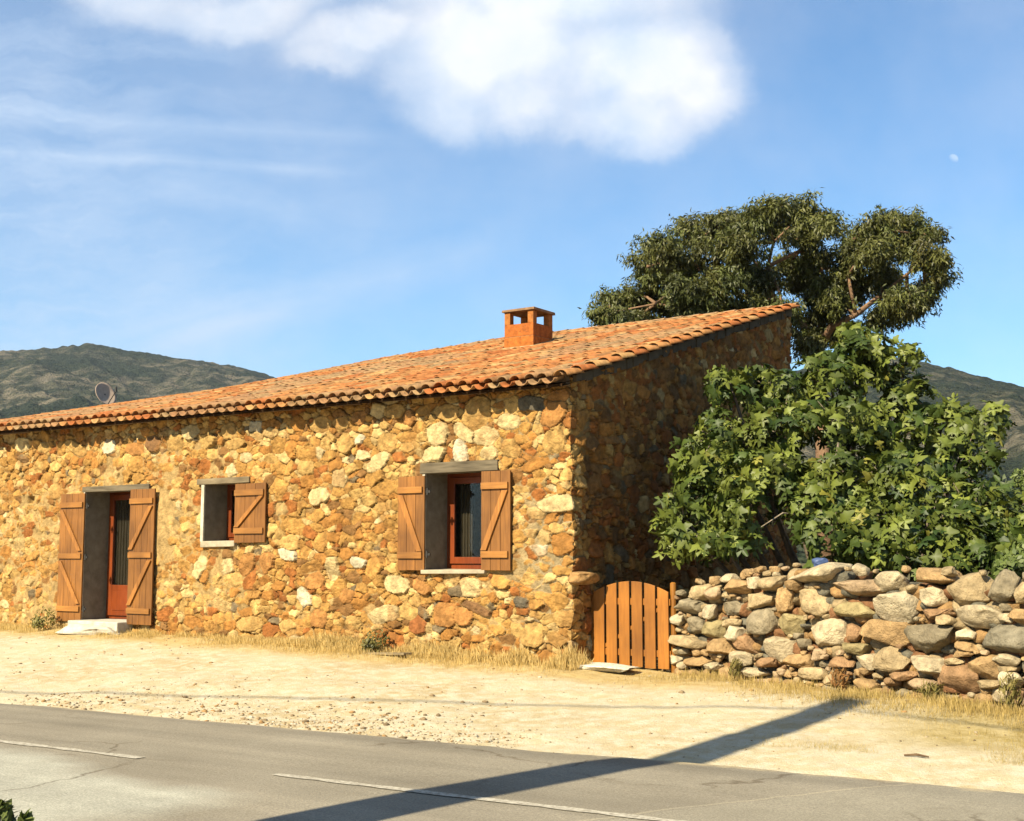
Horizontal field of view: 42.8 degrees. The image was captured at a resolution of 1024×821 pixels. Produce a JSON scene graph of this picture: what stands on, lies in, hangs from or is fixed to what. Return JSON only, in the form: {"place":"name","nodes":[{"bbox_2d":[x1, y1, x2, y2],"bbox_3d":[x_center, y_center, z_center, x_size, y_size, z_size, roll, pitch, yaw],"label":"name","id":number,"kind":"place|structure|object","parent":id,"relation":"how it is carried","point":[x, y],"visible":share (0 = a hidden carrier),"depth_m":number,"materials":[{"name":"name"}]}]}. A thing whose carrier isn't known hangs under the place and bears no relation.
{"place":"outdoors","nodes":[
{"label":"outdoors","id":0,"kind":"place"},
{"bbox_2d":[0,343,274,418],"bbox_3d":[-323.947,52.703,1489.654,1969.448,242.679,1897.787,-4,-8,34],"label":"hills","id":1,"kind":"structure","parent":0,"point":[39,381],"depth_m":1204.58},
{"bbox_2d":[0,628,1022,768],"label":"gravel","id":2,"kind":"structure","parent":0,"point":[362,729],"depth_m":13.26,"materials":[{"name":"beige gravel"}]},
{"bbox_2d":[0,563,1023,793],"bbox_3d":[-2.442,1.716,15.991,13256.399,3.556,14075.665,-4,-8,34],"label":"ground","id":3,"kind":"structure","parent":0,"point":[618,723],"depth_m":13.46,"materials":[{"name":"beige soil"}]},
{"bbox_2d":[0,798,34,820],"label":"roadside shrub","id":4,"kind":"object","parent":3,"relation":"on","point":[6,811],"visible":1,"depth_m":4.60,"materials":[{"name":"green plant"}]},
{"bbox_2d":[30,606,55,630],"bbox_3d":[-7.695,3.432,21.511,0.439,0.427,0.356,-4,-8,34],"label":"weed","id":5,"kind":"object","parent":3,"relation":"on","point":[38,621],"visible":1,"depth_m":21.45,"materials":[{"name":"green plant"}]},
{"bbox_2d":[359,629,389,651],"bbox_3d":[-1.831,3.088,17.508,0.334,0.355,0.341,6,-9,-43],"label":"weed","id":6,"kind":"object","parent":3,"relation":"on","point":[369,642],"visible":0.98,"depth_m":17.45,"materials":[{"name":"green plant"}]},
{"bbox_2d":[362,652,413,654],"bbox_3d":[-1.637,3.199,17.203,0.806,0.058,0.164,-6,-8,41],"label":"wooden board","id":7,"kind":"object","parent":3,"relation":"on","point":[394,653],"visible":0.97,"depth_m":17.07,"materials":[{"name":"grey wood"}]},
{"bbox_2d":[0,302,799,662],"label":"stone house","id":8,"kind":"structure","parent":3,"relation":"on","point":[496,494],"depth_m":18.71,"materials":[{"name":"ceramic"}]},
{"bbox_2d":[55,484,151,634],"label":"door","id":9,"kind":"structure","parent":8,"relation":"in","point":[104,606],"depth_m":21.64,"materials":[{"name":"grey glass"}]},
{"bbox_2d":[95,382,116,403],"bbox_3d":[-9.920,-0.374,31.920,0.511,0.656,0.530,2,-7,-18],"label":"satellite dish","id":10,"kind":"object","parent":8,"relation":"on","point":[105,393],"visible":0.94,"depth_m":32.01,"materials":[{"name":"grey metal"}]},
{"bbox_2d":[197,476,250,546],"bbox_3d":[-4.201,1.564,19.939,1.131,1.049,0.649,-4,-8,34],"label":"window","id":11,"kind":"structure","parent":8,"relation":"in","point":[217,494],"depth_m":20.07,"materials":[{"name":"grey glass"}]},
{"bbox_2d":[420,459,499,573],"bbox_3d":[-0.536,1.437,17.446,1.280,1.482,0.681,-4,-8,34],"label":"window","id":12,"kind":"structure","parent":8,"relation":"in","point":[442,478],"depth_m":17.74,"materials":[{"name":"grey glass"}]},
{"bbox_2d":[575,662,637,672],"bbox_3d":[1.135,3.116,15.825,0.856,0.095,0.524,-4,-8,34],"label":"flat stone","id":13,"kind":"object","parent":3,"relation":"on","point":[607,667],"visible":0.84,"depth_m":15.66,"materials":[{"name":"grey stone"}]},
{"bbox_2d":[727,657,741,678],"bbox_3d":[2.528,2.917,14.768,0.200,0.305,0.236,-2,-7,14],"label":"weed","id":14,"kind":"object","parent":3,"relation":"on","point":[734,663],"visible":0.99,"depth_m":14.72,"materials":[{"name":"green plant"}]},
{"bbox_2d":[577,187,964,560],"bbox_3d":[6.606,-0.454,32.405,9.907,10.543,5.003,0,-6,4],"label":"eucalyptus tree","id":15,"kind":"object","parent":3,"relation":"on","point":[843,284],"visible":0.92,"depth_m":31.99,"materials":[{"name":"green plant"}]},
{"bbox_2d":[648,320,1023,581],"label":"fig tree","id":16,"kind":"object","parent":3,"relation":"on","point":[848,517],"visible":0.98,"depth_m":16.30,"materials":[{"name":"green plant"}]},
{"bbox_2d":[827,667,851,688],"bbox_3d":[3.417,2.794,13.546,0.280,0.290,0.230,-4,-8,34],"label":"weed","id":17,"kind":"object","parent":3,"relation":"on","point":[837,675],"visible":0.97,"depth_m":13.51,"materials":[{"name":"brown plant"}]},
{"bbox_2d":[661,562,1023,709],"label":"dry stone wall","id":18,"kind":"structure","parent":3,"relation":"on","point":[952,629],"depth_m":13.56,"materials":[{"name":"grey stone"}]},
{"bbox_2d":[591,581,676,672],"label":"garden gate","id":19,"kind":"structure","parent":18,"relation":"attached to","point":[637,601],"depth_m":16.06,"materials":[{"name":"brown wood"}]},
{"bbox_2d":[812,558,828,566],"bbox_3d":[3.522,1.993,14.966,0.201,0.612,0.144,-4,-8,34],"label":"plastic sack","id":20,"kind":"object","parent":18,"relation":"on","point":[817,561],"visible":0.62,"depth_m":14.95,"materials":[{"name":"blue plastic"}]},
{"bbox_2d":[915,678,943,699],"bbox_3d":[4.047,2.703,12.623,0.263,0.241,0.290,1,-6,-7],"label":"weed","id":21,"kind":"object","parent":3,"relation":"on","point":[935,688],"visible":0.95,"depth_m":12.61,"materials":[{"name":"green plant"}]},
{"bbox_2d":[992,468,1023,578],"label":"bush","id":22,"kind":"object","parent":3,"relation":"on","point":[1009,560],"visible":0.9,"depth_m":14.26,"materials":[{"name":"green plant"}]},
{"bbox_2d":[997,669,1022,711],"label":"weed","id":23,"kind":"object","parent":3,"relation":"on","point":[1013,692],"visible":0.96,"depth_m":11.91,"materials":[{"name":"green plant"}]},
{"bbox_2d":[0,703,1023,820],"bbox_3d":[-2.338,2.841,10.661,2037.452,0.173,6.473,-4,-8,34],"label":"road","id":24,"kind":"structure","parent":0,"point":[185,770],"depth_m":9.07,"materials":[{"name":"grey asphalt"}]},
{"bbox_2d":[0,740,684,820],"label":"road marking","id":25,"kind":"object","parent":24,"relation":"on","point":[439,793],"visible":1,"depth_m":8.64,"materials":[{"name":"paint"}]},
{"bbox_2d":[0,620,1023,765],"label":"dry grass","id":26,"kind":"structure","parent":0,"point":[565,660],"depth_m":15.86,"materials":[{"name":"beige plant"}]},
{"bbox_2d":[0,0,1023,386],"label":"sky","id":27,"kind":"structure","parent":0,"point":[275,188],"materials":[{"name":"blue"}]},
{"bbox_2d":[791,357,1023,562],"bbox_3d":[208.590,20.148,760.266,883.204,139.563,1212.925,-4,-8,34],"label":"hills","id":28,"kind":"structure","parent":0,"point":[946,382],"depth_m":613.49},
{"bbox_2d":[904,753,928,757],"bbox_3d":[3.196,2.719,10.315,0.194,0.024,0.062,-3,-7,28],"label":"twig","id":29,"kind":"object","parent":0,"point":[916,754],"visible":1,"depth_m":10.31,"materials":[{"name":"brown wood"}]}
]}

